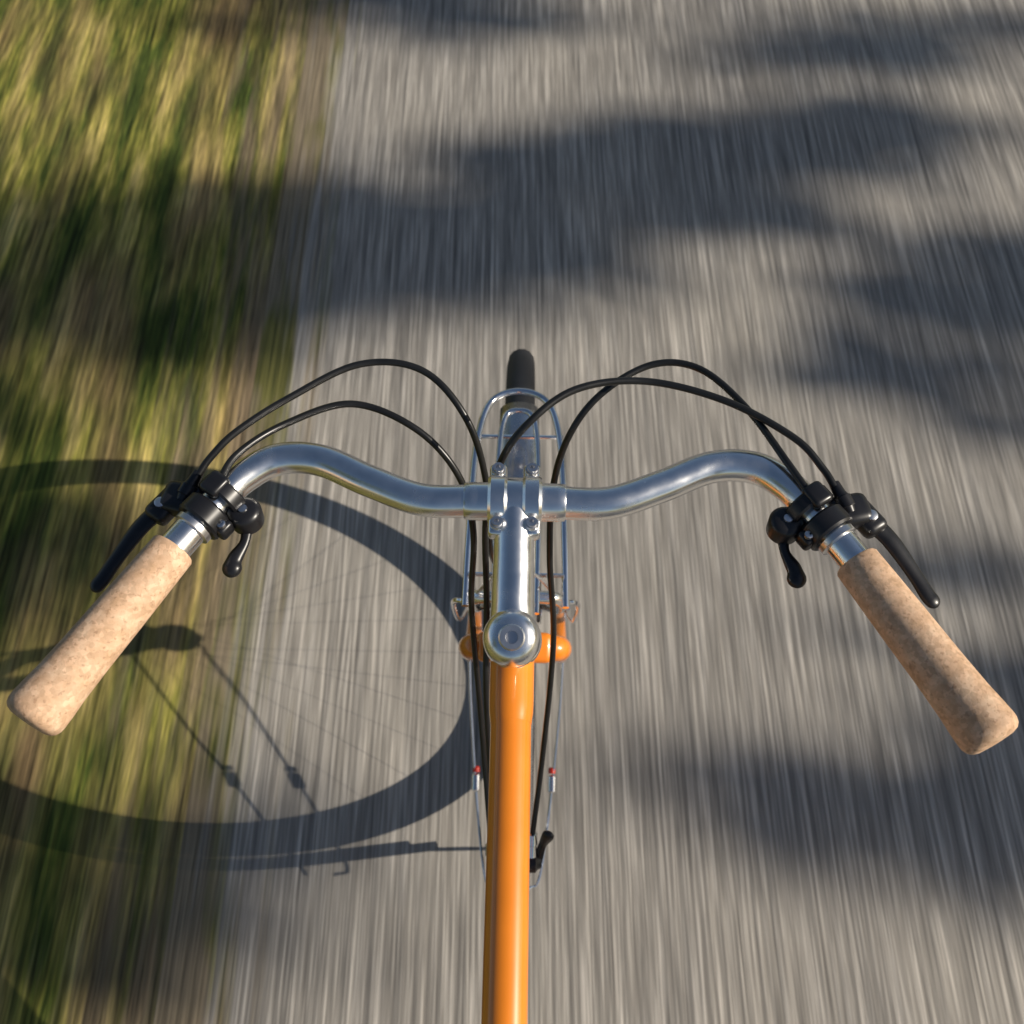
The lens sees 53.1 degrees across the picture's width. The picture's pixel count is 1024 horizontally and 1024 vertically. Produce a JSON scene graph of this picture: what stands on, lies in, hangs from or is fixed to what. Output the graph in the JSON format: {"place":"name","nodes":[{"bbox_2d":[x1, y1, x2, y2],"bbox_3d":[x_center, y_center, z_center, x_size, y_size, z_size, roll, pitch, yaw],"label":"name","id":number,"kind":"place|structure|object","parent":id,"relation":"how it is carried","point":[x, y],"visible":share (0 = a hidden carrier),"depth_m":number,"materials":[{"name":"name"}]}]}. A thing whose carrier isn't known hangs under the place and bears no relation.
{"place":"outdoors","nodes":[
{"label":"outdoors","id":0,"kind":"place"},
{"bbox_2d":[0,0,313,1023],"bbox_3d":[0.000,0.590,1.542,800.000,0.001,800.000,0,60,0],"label":"ground","id":1,"kind":"structure","parent":0,"point":[144,152],"depth_m":2.02,"materials":[{"name":"green plant"}]},
{"bbox_2d":[162,442,867,568],"bbox_3d":[0.001,0.042,0.664,0.589,0.022,0.199,1,60,1],"label":"handlebar","id":2,"kind":"object","parent":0,"point":[255,469],"visible":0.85,"depth_m":0.69,"materials":[{"name":"metal"}]},
{"bbox_2d":[7,535,191,735],"bbox_3d":[-0.257,0.076,0.646,0.038,0.038,0.138,27,63,15],"label":"cork grip","id":3,"kind":"object","parent":2,"relation":"attached to","point":[52,690],"visible":1,"depth_m":0.63,"materials":[{"name":"beige wood"}]},
{"bbox_2d":[90,511,156,592],"bbox_3d":[-0.258,0.020,0.695,0.017,0.022,0.081,35,66,18],"label":"brake lever","id":4,"kind":"object","parent":2,"relation":"attached to","point":[142,525],"visible":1,"depth_m":0.69,"materials":[{"name":"black plastic"}]},
{"bbox_2d":[160,480,202,516],"bbox_3d":[-0.223,-0.007,0.698,0.034,0.016,0.028,1,60,1],"label":"lever housing","id":5,"kind":"object","parent":4,"relation":"attached to","point":[170,502],"visible":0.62,"depth_m":0.69,"materials":[{"name":"black plastic"}]},
{"bbox_2d":[145,488,173,525],"bbox_3d":[-0.235,-0.005,0.701,0.028,0.013,0.031,1,60,1],"label":"lever bracket","id":6,"kind":"object","parent":5,"relation":"attached to","point":[158,516],"visible":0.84,"depth_m":0.69,"materials":[{"name":"black plastic"}]},
{"bbox_2d":[154,497,162,508],"bbox_3d":[-0.238,-0.006,0.693,0.008,0.005,0.008,1,60,1],"label":"lever pivot bolt","id":7,"kind":"object","parent":6,"relation":"attached to","point":[158,504],"visible":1,"depth_m":0.69,"materials":[{"name":"silver metal"}]},
{"bbox_2d":[177,469,203,500],"bbox_3d":[-0.218,-0.017,0.696,0.012,0.014,0.024,24,63,13],"label":"cable adjuster","id":8,"kind":"object","parent":5,"relation":"attached to","point":[188,486],"visible":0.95,"depth_m":0.69,"materials":[{"name":"black plastic"}]},
{"bbox_2d":[196,358,492,562],"bbox_3d":[-0.108,-0.009,0.822,0.221,0.259,0.085,-4,60,-2],"label":"cable","id":9,"kind":"object","parent":8,"relation":"attached to","point":[216,450],"visible":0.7,"depth_m":0.73,"materials":[{"name":"black rubber"}]},
{"bbox_2d":[175,511,210,543],"bbox_3d":[-0.213,0.011,0.682,0.027,0.027,0.005,31,65,17],"label":"clamp collar","id":10,"kind":"object","parent":2,"relation":"attached to","point":[198,528],"visible":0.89,"depth_m":0.67,"materials":[{"name":"metal"}]},
{"bbox_2d":[179,492,228,539],"bbox_3d":[-0.206,0.003,0.687,0.034,0.034,0.014,31,65,17],"label":"brake clamp","id":11,"kind":"object","parent":2,"relation":"attached to","point":[208,513],"visible":0.84,"depth_m":0.67,"materials":[{"name":"black plastic"}]},
{"bbox_2d":[217,520,225,528],"bbox_3d":[-0.192,0.008,0.677,0.006,0.003,0.006,1,60,0],"label":"clamp screw","id":12,"kind":"object","parent":11,"relation":"attached to","point":[222,525],"visible":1,"depth_m":0.68,"materials":[{"name":"metal"}]},
{"bbox_2d":[217,520,234,539],"bbox_3d":[-0.192,0.011,0.684,0.009,0.012,0.012,31,65,17],"label":"clamp hinge","id":13,"kind":"object","parent":11,"relation":"attached to","point":[226,532],"visible":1,"depth_m":0.68,"materials":[{"name":"black plastic"}]},
{"bbox_2d":[199,474,244,511],"bbox_3d":[-0.196,-0.010,0.694,0.034,0.036,0.027,1,60,1],"label":"shifter clamp","id":14,"kind":"object","parent":2,"relation":"attached to","point":[230,496],"visible":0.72,"depth_m":0.68,"materials":[{"name":"metal"}]},
{"bbox_2d":[200,470,229,497],"bbox_3d":[-0.198,-0.019,0.681,0.015,0.008,0.017,31,65,17],"label":"gear window","id":15,"kind":"structure","parent":14,"relation":"attached to","point":[213,483],"depth_m":0.68,"materials":[{"name":"black plastic"}]},
{"bbox_2d":[226,497,263,533],"bbox_3d":[-0.180,0.002,0.693,0.024,0.019,0.024,1,60,1],"label":"shifter pod","id":16,"kind":"object","parent":14,"relation":"attached to","point":[250,520],"visible":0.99,"depth_m":0.69,"materials":[{"name":"black plastic"}]},
{"bbox_2d":[238,504,246,512],"bbox_3d":[-0.180,-0.003,0.685,0.006,0.002,0.006,2,60,1],"label":"shifter cap screw","id":17,"kind":"object","parent":16,"relation":"attached to","point":[242,508],"visible":1,"depth_m":0.68,"materials":[{"name":"silver metal"}]},
{"bbox_2d":[220,400,488,820],"bbox_3d":[-0.071,0.106,0.860,0.244,0.437,0.139,35,66,18],"label":"cable","id":18,"kind":"object","parent":14,"relation":"attached to","point":[286,423],"visible":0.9,"depth_m":0.74,"materials":[{"name":"black rubber"}]},
{"bbox_2d":[222,534,251,577],"bbox_3d":[-0.183,0.023,0.693,0.013,0.015,0.046,14,61,8],"label":"thumb lever","id":19,"kind":"object","parent":2,"relation":"attached to","point":[232,566],"visible":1,"depth_m":0.69,"materials":[{"name":"black plastic"}]},
{"bbox_2d":[487,475,507,523],"bbox_3d":[-0.010,-0.007,0.692,0.013,0.036,0.036,1,60,1],"label":"stem clamp ring","id":20,"kind":"object","parent":2,"relation":"attached to","point":[497,497],"visible":0.85,"depth_m":0.68,"materials":[{"name":"metal"}]},
{"bbox_2d":[488,465,507,539],"bbox_3d":[-0.009,-0.007,0.692,0.012,0.011,0.055,1,60,1],"label":"clamp ear","id":21,"kind":"object","parent":2,"relation":"attached to","point":[493,534],"visible":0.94,"depth_m":0.68},
{"bbox_2d":[490,516,503,530],"bbox_3d":[-0.010,0.011,0.681,0.009,0.020,0.009,1,60,1],"label":"clamp bolt","id":22,"kind":"object","parent":21,"relation":"on","point":[496,523],"visible":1,"depth_m":0.67,"materials":[{"name":"metal"}]},
{"bbox_2d":[492,462,504,474],"bbox_3d":[-0.009,-0.026,0.702,0.009,0.020,0.009,1,60,1],"label":"clamp bolt","id":23,"kind":"object","parent":21,"relation":"on","point":[498,468],"visible":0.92,"depth_m":0.69,"materials":[{"name":"metal"}]},
{"bbox_2d":[463,482,565,521],"bbox_3d":[0.002,-0.007,0.692,0.068,0.026,0.026,1,60,1],"label":"bar bulge","id":24,"kind":"object","parent":2,"relation":"attached to","point":[475,495],"visible":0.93,"depth_m":0.68,"materials":[{"name":"metal"}]},
{"bbox_2d":[507,477,522,508],"bbox_3d":[0.002,-0.007,0.692,0.026,0.033,0.033,1,60,1],"label":"stem clamp body","id":25,"kind":"object","parent":2,"relation":"attached to","point":[514,491],"visible":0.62,"depth_m":0.68,"materials":[{"name":"metal"}]},
{"bbox_2d":[522,475,541,521],"bbox_3d":[0.013,-0.007,0.692,0.013,0.036,0.036,1,60,1],"label":"stem clamp ring","id":26,"kind":"object","parent":2,"relation":"attached to","point":[532,498],"visible":0.85,"depth_m":0.68,"materials":[{"name":"metal"}]},
{"bbox_2d":[523,465,540,539],"bbox_3d":[0.013,-0.007,0.692,0.012,0.011,0.055,1,60,1],"label":"clamp ear","id":27,"kind":"object","parent":2,"relation":"attached to","point":[535,535],"visible":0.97,"depth_m":0.68},
{"bbox_2d":[525,517,538,530],"bbox_3d":[0.013,0.011,0.681,0.009,0.020,0.009,1,60,0],"label":"clamp bolt","id":28,"kind":"object","parent":27,"relation":"on","point":[531,523],"visible":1,"depth_m":0.67,"materials":[{"name":"metal"}]},
{"bbox_2d":[526,463,538,475],"bbox_3d":[0.014,-0.025,0.702,0.009,0.020,0.009,1,60,1],"label":"clamp bolt","id":29,"kind":"object","parent":27,"relation":"on","point":[532,469],"visible":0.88,"depth_m":0.69,"materials":[{"name":"metal"}]},
{"bbox_2d":[778,544,806,587],"bbox_3d":[0.186,0.029,0.689,0.013,0.015,0.046,-12,61,-7],"label":"thumb lever","id":30,"kind":"object","parent":2,"relation":"attached to","point":[796,577],"visible":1,"depth_m":0.68,"materials":[{"name":"black plastic"}]},
{"bbox_2d":[785,485,832,521],"bbox_3d":[0.200,-0.003,0.690,0.034,0.036,0.028,1,60,1],"label":"shifter clamp","id":31,"kind":"object","parent":2,"relation":"attached to","point":[800,507],"visible":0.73,"depth_m":0.68,"materials":[{"name":"black plastic"}]},
{"bbox_2d":[530,359,807,833],"bbox_3d":[0.070,0.094,0.862,0.237,0.432,0.159,-31,65,-17],"label":"cable","id":32,"kind":"object","parent":31,"relation":"attached to","point":[734,396],"visible":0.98,"depth_m":0.74,"materials":[{"name":"black rubber"}]},
{"bbox_2d":[766,507,803,543],"bbox_3d":[0.184,0.009,0.690,0.024,0.019,0.024,1,60,1],"label":"shifter pod","id":33,"kind":"object","parent":31,"relation":"attached to","point":[779,530],"visible":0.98,"depth_m":0.68,"materials":[{"name":"black plastic"}]},
{"bbox_2d":[783,514,792,522],"bbox_3d":[0.184,0.004,0.681,0.006,0.002,0.006,1,60,0],"label":"shifter cap screw","id":34,"kind":"object","parent":33,"relation":"attached to","point":[787,518],"visible":1,"depth_m":0.68,"materials":[{"name":"silver metal"}]},
{"bbox_2d":[802,481,831,508],"bbox_3d":[0.202,-0.011,0.677,0.015,0.008,0.017,-29,64,-16],"label":"gear window","id":35,"kind":"structure","parent":31,"relation":"attached to","point":[818,494],"depth_m":0.67,"materials":[{"name":"black plastic"}]},
{"bbox_2d":[802,504,851,550],"bbox_3d":[0.209,0.010,0.682,0.034,0.034,0.014,-29,64,-16],"label":"brake clamp","id":36,"kind":"object","parent":2,"relation":"attached to","point":[822,525],"visible":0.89,"depth_m":0.67,"materials":[{"name":"black plastic"}]},
{"bbox_2d":[795,530,812,550],"bbox_3d":[0.195,0.018,0.680,0.009,0.012,0.012,-29,64,-16],"label":"clamp hinge","id":37,"kind":"object","parent":36,"relation":"attached to","point":[803,543],"visible":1,"depth_m":0.68,"materials":[{"name":"black plastic"}]},
{"bbox_2d":[804,530,812,539],"bbox_3d":[0.195,0.015,0.673,0.006,0.003,0.006,1,60,0],"label":"clamp screw","id":38,"kind":"object","parent":36,"relation":"attached to","point":[808,535],"visible":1,"depth_m":0.67,"materials":[{"name":"metal"}]},
{"bbox_2d":[819,524,854,554],"bbox_3d":[0.215,0.018,0.677,0.027,0.027,0.005,-29,64,-16],"label":"clamp collar","id":39,"kind":"object","parent":2,"relation":"attached to","point":[830,540],"visible":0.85,"depth_m":0.67,"materials":[{"name":"metal"}]},
{"bbox_2d":[875,525,939,608],"bbox_3d":[0.261,0.029,0.690,0.017,0.022,0.081,-33,65,-17],"label":"brake lever","id":40,"kind":"object","parent":2,"relation":"attached to","point":[889,539],"visible":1,"depth_m":0.69,"materials":[{"name":"black plastic"}]},
{"bbox_2d":[828,493,871,529],"bbox_3d":[0.226,0.001,0.694,0.034,0.016,0.028,1,60,1],"label":"lever housing","id":41,"kind":"object","parent":40,"relation":"attached to","point":[861,515],"visible":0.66,"depth_m":0.69,"materials":[{"name":"black plastic"}]},
{"bbox_2d":[829,481,854,512],"bbox_3d":[0.223,-0.009,0.691,0.012,0.014,0.024,-21,62,-12],"label":"cable adjuster","id":42,"kind":"object","parent":41,"relation":"attached to","point":[843,498],"visible":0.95,"depth_m":0.69,"materials":[{"name":"black plastic"}]},
{"bbox_2d":[482,377,836,779],"bbox_3d":[0.066,0.073,0.842,0.273,0.402,0.146,-26,63,-14],"label":"cable","id":43,"kind":"object","parent":42,"relation":"attached to","point":[537,414],"visible":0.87,"depth_m":0.71,"materials":[{"name":"black rubber"}]},
{"bbox_2d":[857,501,886,538],"bbox_3d":[0.239,0.003,0.696,0.028,0.013,0.031,1,60,1],"label":"lever bracket","id":44,"kind":"object","parent":41,"relation":"attached to","point":[872,529],"visible":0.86,"depth_m":0.69,"materials":[{"name":"black plastic"}]},
{"bbox_2d":[869,509,877,520],"bbox_3d":[0.241,0.003,0.688,0.008,0.005,0.008,1,60,1],"label":"lever pivot bolt","id":45,"kind":"object","parent":44,"relation":"attached to","point":[874,517],"visible":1,"depth_m":0.69,"materials":[{"name":"silver metal"}]},
{"bbox_2d":[837,548,1018,754],"bbox_3d":[0.257,0.085,0.640,0.038,0.038,0.138,-25,63,-14],"label":"cork grip","id":46,"kind":"object","parent":2,"relation":"attached to","point":[973,710],"visible":1,"depth_m":0.62,"materials":[{"name":"beige wood"}]},
{"bbox_2d":[153,0,1023,1023],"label":"road","id":47,"kind":"structure","parent":0,"point":[777,798],"depth_m":1.86,"materials":[{"name":"grey asphalt"}]},
{"bbox_2d":[505,349,534,404],"bbox_3d":[0.007,0.130,1.404,0.035,0.698,0.698,1,60,1],"label":"front wheel tyre","id":48,"kind":"object","parent":47,"relation":"on","point":[521,368],"visible":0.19,"depth_m":1.22,"materials":[{"name":"rubber"}]},
{"bbox_2d":[499,402,538,880],"bbox_3d":[0.004,0.229,1.291,0.044,0.641,0.452,1,60,1],"label":"front mudguard","id":49,"kind":"object","parent":48,"relation":"attached to","point":[521,456],"visible":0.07,"depth_m":1.09,"materials":[{"name":"silver paint"}]},
{"bbox_2d":[537,581,540,622],"bbox_3d":[0.024,0.093,1.071,0.012,0.033,0.040,1,60,1],"label":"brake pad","id":50,"kind":"object","parent":48,"relation":"attached to","point":[538,618],"visible":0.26,"depth_m":1.07,"materials":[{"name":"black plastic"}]},
{"bbox_3d":[-0.006,0.794,1.096,0.115,0.042,0.042,1,60,1],"label":"bottom bracket","id":51,"kind":"object","parent":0,"visible":0},
{"label":"down tube","id":52,"kind":"object","parent":51,"relation":"on","visible":0},
{"bbox_2d":[530,832,537,859],"bbox_3d":[0.019,0.320,0.984,0.011,0.024,0.025,1,60,1],"label":"barrel adjuster","id":53,"kind":"object","parent":52,"relation":"attached to","point":[533,841],"visible":0.61,"depth_m":0.98,"materials":[{"name":"silver metal"}]},
{"bbox_2d":[529,855,541,872],"bbox_3d":[0.021,0.338,0.995,0.016,0.024,0.024,1,60,1],"label":"shifter boss","id":54,"kind":"object","parent":52,"relation":"attached to","point":[535,864],"visible":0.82,"depth_m":0.98,"materials":[{"name":"black plastic"}]},
{"bbox_2d":[536,830,553,860],"bbox_3d":[0.029,0.321,0.980,0.012,0.048,0.025,32,65,17],"label":"shifter lever","id":55,"kind":"object","parent":54,"relation":"attached to","point":[547,837],"visible":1,"depth_m":0.97,"materials":[{"name":"black plastic"}]},
{"bbox_3d":[0.001,0.110,0.850,0.039,0.248,0.127,1,60,1],"label":"head tube","id":56,"kind":"object","parent":52,"relation":"on","visible":0},
{"bbox_2d":[481,718,530,1023],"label":"top tube","id":57,"kind":"object","parent":56,"relation":"on","point":[505,964],"visible":0.85,"depth_m":0.64,"materials":[{"name":"orange paint"}]},
{"bbox_2d":[489,660,533,724],"bbox_3d":[0.000,0.120,0.712,0.031,0.032,0.057,1,60,1],"label":"top tube lug","id":58,"kind":"object","parent":57,"relation":"attached to","point":[511,692],"visible":0.73,"depth_m":0.70,"materials":[{"name":"orange metal"}]},
{"bbox_2d":[483,609,540,667],"bbox_3d":[0.000,0.086,0.677,0.038,0.073,0.050,1,60,1],"label":"stem quill","id":59,"kind":"object","parent":57,"relation":"on","point":[499,654],"visible":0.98,"depth_m":0.65,"materials":[{"name":"metal"}]},
{"bbox_2d":[498,624,524,650],"bbox_3d":[0.000,0.078,0.640,0.017,0.010,0.017,1,60,1],"label":"stem bolt","id":60,"kind":"object","parent":59,"relation":"on","point":[511,637],"visible":1,"depth_m":0.64,"materials":[{"name":"metal"}]},
{"bbox_2d":[484,631,541,667],"bbox_3d":[0.000,0.088,0.710,0.041,0.045,0.046,1,60,1],"label":"headset nut","id":61,"kind":"object","parent":57,"relation":"on","point":[532,660],"visible":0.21,"depth_m":0.71,"materials":[{"name":"silver metal"}]},
{"bbox_2d":[490,506,534,618],"bbox_3d":[0.001,0.041,0.681,0.030,0.053,0.088,1,60,1],"label":"stem extension","id":62,"kind":"object","parent":61,"relation":"on","point":[513,572],"visible":0.79,"depth_m":0.67,"materials":[{"name":"metal"}]},
{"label":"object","id":63,"kind":"object","parent":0,"visible":0},
{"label":"front wheel spokes","id":64,"kind":"object","parent":63,"relation":"attached to","visible":0},
{"bbox_2d":[490,589,547,623],"bbox_3d":[0.007,0.130,1.404,0.100,0.048,0.048,1,60,1],"label":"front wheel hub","id":65,"kind":"object","parent":64,"relation":"attached to","point":[540,616],"visible":0.12,"depth_m":1.39,"materials":[{"name":"metal"}]},
{"label":"axle nut","id":66,"kind":"object","parent":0,"visible":0},
{"bbox_2d":[451,598,467,621],"bbox_3d":[-0.059,0.108,1.188,0.018,0.386,0.175,-4,60,-2],"label":"rack leg","id":67,"kind":"object","parent":66,"relation":"on","point":[454,601],"visible":0.94,"depth_m":1.08,"materials":[{"name":"silver metal"}]},
{"bbox_2d":[458,611,481,661],"bbox_3d":[-0.047,0.132,1.201,0.033,0.358,0.221,-5,60,-3],"label":"fork blade","id":68,"kind":"object","parent":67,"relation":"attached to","point":[464,648],"visible":0.44,"depth_m":1.01,"materials":[{"name":"orange paint"}]},
{"bbox_2d":[468,611,485,881],"bbox_3d":[-0.048,0.322,1.400,0.018,0.187,0.343,-5,60,-3],"label":"mudguard stay","id":69,"kind":"object","parent":68,"relation":"attached to","point":[474,766],"visible":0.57,"depth_m":1.40,"materials":[{"name":"silver metal"}]},
{"bbox_2d":[472,773,479,791],"bbox_3d":[-0.050,0.370,1.404,0.011,0.018,0.025,1,60,1],"label":"stay clip","id":70,"kind":"object","parent":69,"relation":"attached to","point":[475,782],"visible":1,"depth_m":1.40,"materials":[{"name":"silver metal"}]},
{"bbox_2d":[473,766,479,771],"bbox_3d":[-0.049,0.353,1.407,0.010,0.012,0.010,1,60,1],"label":"stay clip cap","id":71,"kind":"object","parent":70,"relation":"attached to","point":[476,769],"visible":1,"depth_m":1.40,"materials":[{"name":"red plastic"}]},
{"bbox_2d":[478,632,549,662],"bbox_3d":[0.003,0.133,1.005,0.074,0.027,0.032,1,60,1],"label":"fork crown","id":72,"kind":"object","parent":68,"relation":"attached to","point":[543,656],"visible":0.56,"depth_m":0.99,"materials":[{"name":"orange paint"}]},
{"bbox_2d":[466,590,490,612],"bbox_3d":[-0.024,0.089,1.029,0.047,0.080,0.035,1,60,1],"label":"brake arm","id":73,"kind":"object","parent":67,"relation":"attached to","point":[479,605],"visible":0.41,"depth_m":1.00},
{"bbox_2d":[476,573,555,594],"bbox_3d":[0.004,0.067,0.972,0.083,0.072,0.007,1,60,1],"label":"brake cable yoke","id":74,"kind":"object","parent":73,"relation":"attached to","point":[544,583],"visible":0.27,"depth_m":0.97,"materials":[{"name":"metal"}]},
{"bbox_2d":[461,388,568,608],"bbox_3d":[0.006,-0.021,1.035,0.103,0.017,0.251,1,60,1],"label":"rack hoop","id":75,"kind":"object","parent":67,"relation":"on","point":[491,401],"visible":0.8,"depth_m":1.04,"materials":[{"name":"silver metal"}]},
{"bbox_2d":[491,408,540,614],"bbox_3d":[0.005,-0.007,1.023,0.048,0.009,0.235,1,60,1],"label":"rack inner rail","id":76,"kind":"object","parent":75,"relation":"attached to","point":[509,412],"visible":0.59,"depth_m":1.05,"materials":[{"name":"silver metal"}]},
{"bbox_2d":[468,572,563,577],"bbox_3d":[0.004,0.060,0.985,0.092,0.004,0.004,1,60,1],"label":"rack crossbar","id":77,"kind":"object","parent":75,"relation":"attached to","point":[544,575],"visible":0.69,"depth_m":0.98,"materials":[{"name":"silver metal"}]},
{"bbox_2d":[482,434,555,439],"bbox_3d":[0.007,-0.078,1.065,0.092,0.004,0.004,1,60,1],"label":"rack crossbar","id":78,"kind":"object","parent":75,"relation":"attached to","point":[495,436],"visible":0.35,"depth_m":1.06,"materials":[{"name":"silver metal"}]},
{"bbox_3d":[0.073,0.131,1.404,0.012,0.018,0.016,1,60,1],"label":"axle nut","id":79,"kind":"object","parent":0,"visible":0},
{"bbox_2d":[565,600,580,623],"bbox_3d":[0.069,0.110,1.186,0.018,0.386,0.175,6,60,4],"label":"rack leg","id":80,"kind":"object","parent":79,"relation":"on","point":[577,611],"visible":0.94,"depth_m":1.08,"materials":[{"name":"silver metal"}]},
{"bbox_2d":[540,591,564,613],"bbox_3d":[0.032,0.090,1.028,0.047,0.080,0.035,1,60,1],"label":"brake arm","id":81,"kind":"object","parent":80,"relation":"attached to","point":[544,600],"visible":0.48,"depth_m":1.00},
{"bbox_2d":[555,612,571,663],"bbox_3d":[0.057,0.134,1.200,0.033,0.358,0.221,7,60,4],"label":"fork blade","id":82,"kind":"object","parent":80,"relation":"attached to","point":[563,648],"visible":0.5,"depth_m":1.01,"materials":[{"name":"orange paint"}]},
{"bbox_2d":[529,613,565,889],"bbox_3d":[0.055,0.324,1.399,0.018,0.187,0.343,7,60,4],"label":"mudguard stay","id":83,"kind":"object","parent":82,"relation":"attached to","point":[554,762],"visible":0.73,"depth_m":1.40,"materials":[{"name":"silver metal"}]},
{"bbox_2d":[548,775,555,792],"bbox_3d":[0.054,0.372,1.403,0.011,0.018,0.025,1,60,1],"label":"stay clip","id":84,"kind":"object","parent":83,"relation":"attached to","point":[551,783],"visible":1,"depth_m":1.40,"materials":[{"name":"silver metal"}]},
{"bbox_2d":[548,767,555,773],"bbox_3d":[0.055,0.355,1.406,0.010,0.012,0.010,1,60,1],"label":"stay clip cap","id":85,"kind":"object","parent":84,"relation":"attached to","point":[551,770],"visible":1,"depth_m":1.40,"materials":[{"name":"red plastic"}]}
]}

